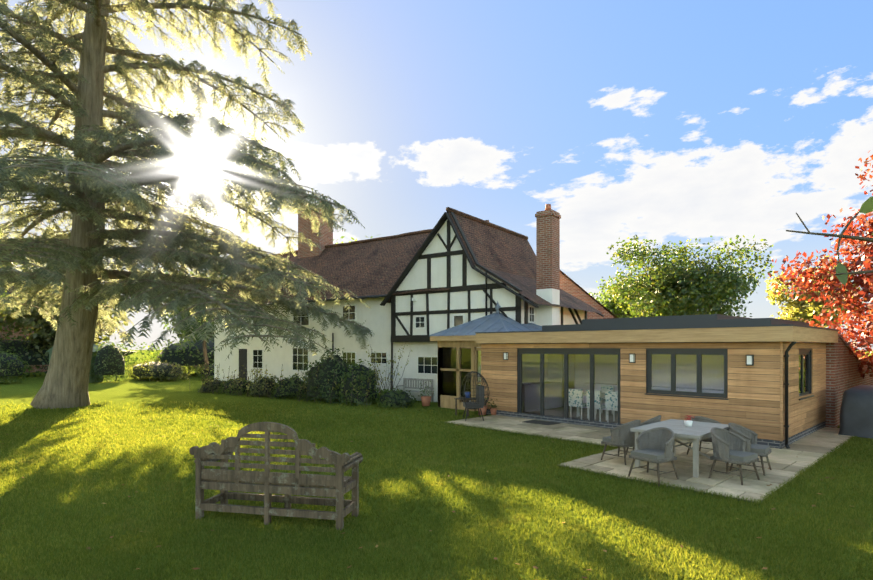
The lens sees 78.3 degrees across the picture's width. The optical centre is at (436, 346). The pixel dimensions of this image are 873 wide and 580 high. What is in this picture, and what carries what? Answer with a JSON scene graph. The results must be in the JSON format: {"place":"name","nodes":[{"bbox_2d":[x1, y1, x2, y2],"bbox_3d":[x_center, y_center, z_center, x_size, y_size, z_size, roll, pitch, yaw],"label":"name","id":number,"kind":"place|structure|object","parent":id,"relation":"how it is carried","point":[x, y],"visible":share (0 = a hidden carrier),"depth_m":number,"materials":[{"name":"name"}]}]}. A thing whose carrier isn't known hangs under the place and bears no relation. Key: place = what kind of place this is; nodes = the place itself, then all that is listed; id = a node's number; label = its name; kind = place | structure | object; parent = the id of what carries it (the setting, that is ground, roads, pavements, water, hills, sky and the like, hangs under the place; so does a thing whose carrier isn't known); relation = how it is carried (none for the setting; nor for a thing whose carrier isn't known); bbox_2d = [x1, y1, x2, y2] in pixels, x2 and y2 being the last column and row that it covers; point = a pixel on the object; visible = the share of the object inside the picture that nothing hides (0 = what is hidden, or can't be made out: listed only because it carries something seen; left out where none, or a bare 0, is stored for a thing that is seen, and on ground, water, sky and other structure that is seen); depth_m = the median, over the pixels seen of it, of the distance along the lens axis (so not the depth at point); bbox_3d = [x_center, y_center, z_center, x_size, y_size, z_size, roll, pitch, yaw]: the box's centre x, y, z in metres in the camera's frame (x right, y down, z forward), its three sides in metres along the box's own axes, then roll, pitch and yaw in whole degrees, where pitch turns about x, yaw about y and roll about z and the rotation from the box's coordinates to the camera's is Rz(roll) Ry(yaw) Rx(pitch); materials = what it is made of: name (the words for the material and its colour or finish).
{"place":"outdoors","nodes":[
{"label":"outdoors","id":0,"kind":"place"},
{"bbox_2d":[0,317,48,371],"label":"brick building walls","id":1,"kind":"structure","parent":0,"point":[34,368],"depth_m":45.38,"materials":[{"name":"brick"}]},
{"bbox_2d":[2,279,51,308],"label":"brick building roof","id":2,"kind":"structure","parent":1,"relation":"on","point":[10,291],"depth_m":47.08,"materials":[{"name":"tile"}]},
{"bbox_2d":[46,344,102,382],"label":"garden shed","id":3,"kind":"structure","parent":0,"point":[91,365],"depth_m":33.09,"materials":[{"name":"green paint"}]},
{"bbox_2d":[214,219,584,401],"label":"house walls","id":4,"kind":"structure","parent":0,"point":[376,315],"depth_m":22.33,"materials":[{"name":"white paint"}]},
{"bbox_2d":[221,272,486,390],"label":"gutters and downpipes","id":5,"kind":"object","parent":4,"relation":"attached to","point":[371,296],"visible":0.35,"depth_m":22.68,"materials":[{"name":"black metal"}]},
{"bbox_2d":[252,298,534,374],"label":"window frames","id":6,"kind":"structure","parent":4,"relation":"in","point":[424,327],"depth_m":23.02,"materials":[{"name":"wood"}]},
{"bbox_2d":[253,306,533,373],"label":"window panes","id":7,"kind":"structure","parent":6,"relation":"in","point":[423,364],"depth_m":24.24,"materials":[{"name":"glass"}]},
{"bbox_2d":[219,207,601,312],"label":"house roof","id":8,"kind":"structure","parent":4,"relation":"on","point":[373,266],"depth_m":24.26,"materials":[{"name":"brown tile"}]},
{"bbox_2d":[297,205,560,289],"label":"chimneys","id":9,"kind":"object","parent":8,"relation":"on","point":[547,249],"visible":0.6,"depth_m":19.97,"materials":[{"name":"brown brick"}]},
{"bbox_2d":[309,201,550,209],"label":"chimney pots","id":10,"kind":"object","parent":9,"relation":"on","point":[547,206],"visible":0.25,"depth_m":20.02,"materials":[{"name":"ceramic"}]},
{"bbox_2d":[396,378,432,401],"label":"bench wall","id":11,"kind":"structure","parent":0,"point":[404,385],"depth_m":21.77,"materials":[{"name":"grey wood"}]},
{"bbox_2d":[0,350,872,579],"bbox_3d":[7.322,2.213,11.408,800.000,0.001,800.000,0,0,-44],"label":"lawn ground","id":12,"kind":"structure","parent":0,"point":[159,392],"depth_m":7.57,"materials":[{"name":"green plant"}]},
{"bbox_2d":[0,338,17,377],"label":"shrub","id":13,"kind":"object","parent":12,"relation":"on","point":[3,347],"depth_m":37.52,"materials":[{"name":"green plant"}]},
{"bbox_2d":[0,232,20,339],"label":"tree","id":14,"kind":"object","parent":12,"relation":"on","point":[1,319],"visible":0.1,"depth_m":39.04,"materials":[{"name":"green plant"}]},
{"bbox_2d":[0,349,28,384],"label":"topiary shrub","id":15,"kind":"object","parent":12,"relation":"on","point":[9,363],"depth_m":31.75,"materials":[{"name":"green plant"}]},
{"bbox_2d":[0,282,127,360],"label":"tree","id":16,"kind":"object","parent":12,"relation":"on","point":[38,335],"depth_m":38.61,"materials":[{"name":"plant"}]},
{"bbox_2d":[0,333,168,377],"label":"hedge","id":17,"kind":"object","parent":12,"relation":"on","point":[24,357],"depth_m":39.01,"materials":[{"name":"green plant"}]},
{"bbox_2d":[90,339,129,382],"bbox_3d":[-20.328,0.876,33.342,2.190,2.760,2.137,0,0,-44],"label":"topiary shrub","id":18,"kind":"object","parent":12,"relation":"on","point":[107,360],"depth_m":32.81,"materials":[{"name":"green plant"}]},
{"bbox_2d":[126,359,187,381],"bbox_3d":[-18.848,1.533,36.225,3.282,1.446,7.521,0,0,-44],"label":"border shrub","id":19,"kind":"object","parent":12,"relation":"on","point":[185,374],"depth_m":34.60,"materials":[{"name":"green plant"}]},
{"bbox_2d":[141,334,213,376],"bbox_3d":[-17.670,0.620,43.014,10.384,3.275,10.923,0,0,-44],"label":"hedge","id":20,"kind":"object","parent":12,"relation":"on","point":[177,359],"depth_m":39.37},
{"bbox_2d":[0,0,374,408],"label":"cedar tree","id":21,"kind":"object","parent":12,"relation":"on","point":[137,203],"depth_m":18.50,"materials":[{"name":"green plant"}]},
{"bbox_2d":[164,300,213,379],"bbox_3d":[-15.270,-0.934,36.319,6.046,6.343,5.897,0,0,-44],"label":"small tree","id":22,"kind":"object","parent":12,"relation":"on","point":[182,333],"depth_m":34.88,"materials":[{"name":"plant"}]},
{"bbox_2d":[161,271,224,341],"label":"tree","id":23,"kind":"object","parent":12,"relation":"on","point":[173,320],"depth_m":51.37,"materials":[{"name":"green plant"}]},
{"bbox_2d":[190,361,213,378],"bbox_3d":[-13.623,1.563,37.224,6.670,1.394,5.750,0,0,-44],"label":"border shrub","id":24,"kind":"object","parent":12,"relation":"on","point":[204,367],"depth_m":35.35,"materials":[{"name":"green plant"}]},
{"bbox_2d":[197,378,223,392],"bbox_3d":[-10.864,1.879,26.097,1.415,0.735,1.837,0,0,-44],"label":"shrub bed","id":25,"kind":"object","parent":12,"relation":"on","point":[208,386],"depth_m":25.67,"materials":[{"name":"green plant"}]},
{"bbox_2d":[214,377,252,394],"bbox_3d":[-9.489,1.841,25.247,1.679,0.814,2.278,0,0,-44],"label":"shrub bed","id":26,"kind":"object","parent":12,"relation":"on","point":[236,391],"depth_m":24.75,"materials":[{"name":"green plant"}]},
{"bbox_2d":[245,374,279,396],"bbox_3d":[-7.675,1.736,24.102,1.639,1.015,1.969,0,0,-44],"label":"shrub bed","id":27,"kind":"object","parent":12,"relation":"on","point":[250,393],"depth_m":23.64,"materials":[{"name":"green plant"}]},
{"bbox_2d":[189,422,362,529],"bbox_3d":[-2.047,1.576,6.977,2.170,1.273,0.654,0,0,12],"label":"garden bench","id":28,"kind":"object","parent":12,"relation":"on","point":[223,479],"visible":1,"depth_m":6.70,"materials":[{"name":"grey wood"}]},
{"bbox_2d":[270,373,307,399],"bbox_3d":[-6.344,1.694,23.242,1.884,1.103,2.217,0,0,-44],"label":"shrub bed","id":29,"kind":"object","parent":12,"relation":"on","point":[291,380],"depth_m":22.68,"materials":[{"name":"green plant"}]},
{"bbox_2d":[187,343,411,403],"bbox_3d":[-6.804,1.000,23.080,1.916,2.439,12.613,0,0,-60],"label":"bed perennial","id":30,"kind":"object","parent":12,"relation":"on","point":[305,383],"depth_m":21.54,"materials":[{"name":"plant"}]},
{"bbox_2d":[300,348,356,403],"bbox_3d":[-4.258,1.109,21.833,2.408,2.280,3.096,0,0,-44],"label":"shrub bed","id":31,"kind":"object","parent":12,"relation":"on","point":[333,400],"depth_m":21.21,"materials":[{"name":"green plant"}]},
{"bbox_2d":[333,234,380,243],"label":"tree","id":32,"kind":"object","parent":12,"relation":"on","point":[351,238],"depth_m":51.14,"materials":[{"name":"green plant"}]},
{"bbox_2d":[333,359,383,405],"bbox_3d":[-2.995,1.362,21.108,2.116,1.776,2.374,0,0,-44],"label":"shrub bed","id":33,"kind":"object","parent":12,"relation":"on","point":[355,390],"depth_m":20.45,"materials":[{"name":"green plant"}]},
{"bbox_2d":[375,388,416,407],"bbox_3d":[-1.517,1.891,19.970,1.503,0.721,1.879,0,0,-44],"label":"shrub bed","id":34,"kind":"object","parent":12,"relation":"on","point":[402,402],"depth_m":19.56,"materials":[{"name":"green plant"}]},
{"bbox_2d":[239,212,603,384],"bbox_3d":[-2.763,-1.497,27.017,7.090,7.419,20.266,0,0,-54],"label":"timber framing","id":35,"kind":"object","parent":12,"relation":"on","point":[410,337],"visible":0.65,"depth_m":20.78,"materials":[{"name":"black wood"}]},
{"bbox_2d":[2,419,869,579],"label":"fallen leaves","id":36,"kind":"object","parent":12,"relation":"on","point":[376,546],"visible":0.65,"depth_m":6.11,"materials":[{"name":"brown plant"}]},
{"bbox_2d":[421,396,496,414],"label":"plant pots","id":37,"kind":"object","parent":12,"relation":"on","point":[426,400],"visible":0.77,"depth_m":19.49,"materials":[{"name":"ceramic"}]},
{"bbox_2d":[418,381,498,408],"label":"potted plants","id":38,"kind":"object","parent":37,"relation":"on","point":[433,393],"visible":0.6,"depth_m":19.49,"materials":[{"name":"green plant"}]},
{"bbox_2d":[454,397,478,415],"bbox_3d":[0.999,1.933,17.254,0.600,0.560,0.600,0,0,-44],"label":"side table","id":39,"kind":"object","parent":12,"relation":"on","point":[466,399],"visible":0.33,"depth_m":17.22,"materials":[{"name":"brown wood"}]},
{"bbox_2d":[522,406,617,423],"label":"extension floor","id":40,"kind":"structure","parent":12,"relation":"on","point":[574,415],"depth_m":17.32,"materials":[{"name":"grey tile"}]},
{"bbox_2d":[570,392,614,421],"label":"chair legs","id":41,"kind":"object","parent":40,"relation":"on","point":[595,410],"depth_m":15.96,"materials":[{"name":"white"}]},
{"bbox_2d":[569,385,617,410],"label":"dining chairs","id":42,"kind":"object","parent":41,"relation":"on","point":[573,394],"depth_m":15.66,"materials":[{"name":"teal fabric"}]},
{"bbox_2d":[589,257,660,317],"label":"green tree","id":43,"kind":"object","parent":12,"relation":"on","point":[612,306],"depth_m":51.63,"materials":[{"name":"green plant"}]},
{"bbox_2d":[445,415,853,502],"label":"patio flags","id":44,"kind":"object","parent":12,"relation":"on","point":[811,448],"visible":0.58,"depth_m":10.04,"materials":[{"name":"stone"}]},
{"bbox_2d":[460,371,488,420],"bbox_3d":[1.164,1.468,15.951,0.822,1.497,1.105,0,0,-4],"label":"egg chair","id":45,"kind":"object","parent":44,"relation":"on","point":[478,375],"visible":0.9,"depth_m":15.73,"materials":[{"name":"black wicker"}]},
{"bbox_2d":[463,385,484,407],"bbox_3d":[1.108,1.478,15.946,0.560,0.630,0.600,0,0,-4],"label":"chair cushion","id":46,"kind":"object","parent":45,"relation":"in","point":[478,396],"visible":0.75,"depth_m":15.69,"materials":[{"name":"grey fabric"}]},
{"bbox_2d":[523,420,559,424],"bbox_3d":[2.974,2.159,15.269,0.600,0.016,0.900,0,0,-44],"label":"door mat","id":47,"kind":"object","parent":44,"relation":"on","point":[541,422],"depth_m":15.21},
{"bbox_2d":[601,444,630,464],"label":"chair legs","id":48,"kind":"object","parent":44,"relation":"on","point":[619,450],"visible":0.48,"depth_m":10.20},
{"bbox_2d":[601,420,640,447],"bbox_3d":[3.539,1.605,10.173,0.613,0.494,0.646,0,0,-44],"label":"outdoor chair","id":49,"kind":"object","parent":44,"relation":"on","point":[619,433],"visible":0.88,"depth_m":9.91,"materials":[{"name":"grey wicker"}]},
{"bbox_2d":[603,436,625,443],"bbox_3d":[3.510,1.768,10.214,0.531,0.070,0.522,0,0,-44],"label":"seat cushion","id":50,"kind":"object","parent":49,"relation":"on","point":[608,439],"visible":0.36,"depth_m":10.17,"materials":[{"name":"grey fabric"}]},
{"bbox_2d":[640,415,660,425],"bbox_3d":[4.174,1.605,10.804,0.633,0.494,0.664,0,0,-44],"label":"outdoor chair","id":51,"kind":"object","parent":44,"relation":"on","point":[654,419],"visible":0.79,"depth_m":10.52,"materials":[{"name":"grey wicker"}]},
{"bbox_2d":[629,427,676,463],"bbox_3d":[3.593,1.605,8.869,0.660,0.494,0.628,0,0,-44],"label":"outdoor chair","id":52,"kind":"object","parent":44,"relation":"on","point":[660,438],"visible":0.92,"depth_m":9.03,"materials":[{"name":"grey wicker"}]},
{"bbox_2d":[631,449,673,459],"bbox_3d":[3.559,1.768,8.844,0.470,0.070,0.480,0,0,-34],"label":"seat cushion","id":53,"kind":"object","parent":52,"relation":"on","point":[654,454],"visible":0.86,"depth_m":8.76,"materials":[{"name":"grey fabric"}]},
{"bbox_2d":[628,459,678,485],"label":"chair legs","id":54,"kind":"object","parent":44,"relation":"on","point":[657,470],"visible":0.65,"depth_m":8.78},
{"bbox_2d":[630,419,728,477],"bbox_3d":[4.508,1.812,9.783,1.760,0.711,1.170,0,0,-44],"label":"patio table","id":55,"kind":"object","parent":44,"relation":"on","point":[696,433],"visible":0.75,"depth_m":9.55,"materials":[{"name":"grey wood"}]},
{"bbox_2d":[684,415,693,426],"bbox_3d":[4.614,1.349,9.803,0.209,0.215,0.215,0,0,-44],"label":"table pot","id":56,"kind":"object","parent":55,"relation":"on","point":[688,423],"depth_m":9.78,"materials":[{"name":"white ceramic"}]},
{"bbox_2d":[687,441,712,454],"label":"chair legs","id":57,"kind":"object","parent":44,"relation":"on","point":[700,447],"visible":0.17,"depth_m":10.75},
{"bbox_2d":[691,416,720,441],"bbox_3d":[5.384,1.605,10.681,0.644,0.494,0.613,0,0,-44],"label":"outdoor chair","id":58,"kind":"object","parent":44,"relation":"on","point":[701,419],"visible":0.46,"depth_m":10.43,"materials":[{"name":"grey wicker"}]},
{"bbox_2d":[709,460,759,484],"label":"chair legs","id":59,"kind":"object","parent":44,"relation":"on","point":[740,469],"visible":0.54,"depth_m":8.71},
{"bbox_2d":[710,427,758,464],"bbox_3d":[4.854,1.605,8.780,0.623,0.494,0.656,0,0,-44],"label":"chair seat shell","id":60,"kind":"object","parent":44,"relation":"on","point":[724,441],"visible":0.94,"depth_m":8.80},
{"bbox_2d":[714,450,757,461],"bbox_3d":[4.880,1.768,8.743,0.480,0.070,0.470,0,0,-35],"label":"seat cushion","id":61,"kind":"object","parent":60,"relation":"on","point":[743,456],"visible":0.79,"depth_m":8.59,"materials":[{"name":"grey fabric"}]},
{"bbox_2d":[728,423,770,456],"bbox_3d":[5.472,1.605,9.393,0.614,0.494,0.639,0,0,-44],"label":"chair seat shell","id":62,"kind":"object","parent":44,"relation":"on","point":[748,436],"visible":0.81,"depth_m":9.40},
{"bbox_2d":[751,444,769,453],"bbox_3d":[5.513,1.768,9.359,0.518,0.070,0.509,0,0,-44],"label":"seat cushion","id":63,"kind":"object","parent":62,"relation":"on","point":[758,448],"visible":0.64,"depth_m":9.15,"materials":[{"name":"grey fabric"}]},
{"bbox_2d":[729,455,771,475],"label":"chair legs","id":64,"kind":"object","parent":44,"relation":"on","point":[762,463],"visible":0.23,"depth_m":9.29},
{"bbox_2d":[838,385,872,437],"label":"covered barbecue","id":65,"kind":"object","parent":44,"relation":"on","point":[856,414],"visible":1,"depth_m":12.98,"materials":[{"name":"fabric"}]},
{"bbox_2d":[481,342,825,440],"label":"extension wall","id":66,"kind":"structure","parent":12,"relation":"on","point":[710,349],"depth_m":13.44,"materials":[{"name":"brown wood"}]},
{"bbox_2d":[503,352,753,365],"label":"extension wall light frames","id":67,"kind":"structure","parent":66,"relation":"attached to","point":[635,358],"depth_m":13.64,"materials":[{"name":"grey metal"}]},
{"bbox_2d":[504,353,752,363],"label":"wall light diffusers","id":68,"kind":"object","parent":67,"relation":"in","point":[749,359],"visible":0.95,"depth_m":13.66,"materials":[{"name":"white glass"}]},
{"bbox_2d":[476,326,837,342],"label":"roof fascia","id":69,"kind":"structure","parent":66,"relation":"attached to","point":[771,334],"depth_m":12.98,"materials":[{"name":"brown wood"}]},
{"bbox_2d":[475,314,838,332],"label":"extension roof","id":70,"kind":"structure","parent":66,"relation":"on","point":[688,321],"depth_m":13.78,"materials":[{"name":"grey"}]},
{"bbox_2d":[518,350,813,423],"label":"extension frames","id":71,"kind":"structure","parent":66,"relation":"in","point":[673,391],"depth_m":13.49,"materials":[{"name":"grey metal"}]},
{"bbox_2d":[521,354,807,422],"bbox_3d":[5.509,1.125,13.901,2.149,1.875,7.319,0,0,-66],"label":"window glass","id":72,"kind":"object","parent":71,"relation":"in","point":[805,373],"visible":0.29,"depth_m":14.37,"materials":[{"name":"clear glass"}]},
{"bbox_2d":[784,342,796,448],"bbox_3d":[7.528,1.022,11.404,0.111,2.324,0.233,0,0,-44],"label":"drainpipe","id":73,"kind":"object","parent":66,"relation":"attached to","point":[786,383],"visible":0.85,"depth_m":11.44,"materials":[{"name":"black plastic"}]},
{"bbox_2d":[486,409,825,448],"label":"brick plinth","id":74,"kind":"structure","parent":12,"relation":"on","point":[781,444],"depth_m":14.52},
{"bbox_2d":[600,234,774,317],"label":"green tree","id":75,"kind":"object","parent":12,"relation":"on","point":[724,291],"depth_m":42.56,"materials":[{"name":"green plant"}]},
{"bbox_2d":[764,255,865,327],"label":"pale tree","id":76,"kind":"object","parent":12,"relation":"on","point":[796,310],"depth_m":48.55,"materials":[{"name":"plant"}]},
{"bbox_2d":[825,334,872,427],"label":"garden brick wall","id":77,"kind":"structure","parent":12,"relation":"on","point":[843,374],"depth_m":14.78,"materials":[{"name":"brown brick"}]},
{"bbox_3d":[16.797,-1.233,14.799,8.651,7.078,5.822,0,0,-44],"label":"red copper tree trunk","id":78,"kind":"object","parent":12,"relation":"on","visible":0},
{"bbox_2d":[768,151,872,378],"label":"copper tree","id":79,"kind":"object","parent":78,"relation":"attached to","point":[865,284],"visible":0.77,"depth_m":16.30,"materials":[{"name":"red plant"}]},
{"bbox_2d":[0,0,872,349],"label":"sky","id":80,"kind":"structure","parent":0,"point":[664,121],"materials":[{"name":"blue"}]},
{"bbox_2d":[437,341,480,410],"bbox_3d":[1.571,1.003,19.347,1.760,2.420,2.600,0,0,-44],"label":"door frame","id":81,"kind":"object","parent":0,"point":[445,401],"visible":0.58,"depth_m":18.95,"materials":[{"name":"wood"}]},
{"bbox_2d":[441,347,480,396],"bbox_3d":[0.994,0.888,18.785,0.008,1.750,2.320,0,0,-44],"label":"window glass","id":82,"kind":"object","parent":81,"relation":"in","point":[448,378],"visible":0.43,"depth_m":19.19,"materials":[{"name":"clear glass"}]},
{"bbox_2d":[429,301,541,336],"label":"pavilion roof","id":83,"kind":"structure","parent":81,"relation":"on","point":[496,321],"depth_m":18.87,"materials":[{"name":"grey metal"}]},
{"bbox_2d":[430,335,475,340],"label":"porch fascia","id":84,"kind":"structure","parent":83,"relation":"attached to","point":[455,338],"depth_m":18.78,"materials":[{"name":"beige wood"}]},
{"bbox_2d":[560,272,613,318],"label":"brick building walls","id":85,"kind":"structure","parent":0,"point":[567,285],"depth_m":28.05,"materials":[{"name":"brown brick"}]},
{"bbox_2d":[560,270,617,317],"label":"roof verge","id":86,"kind":"structure","parent":85,"relation":"on","point":[593,298],"depth_m":28.04,"materials":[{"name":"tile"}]},
{"bbox_2d":[522,354,723,411],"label":"extension interior walls","id":87,"kind":"structure","parent":0,"point":[685,383],"depth_m":18.56,"materials":[{"name":"grey paint"}]},
{"bbox_2d":[786,196,872,285],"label":"branch","id":88,"kind":"object","parent":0,"point":[840,235],"depth_m":1.94,"materials":[{"name":"brown wood"}]}
]}

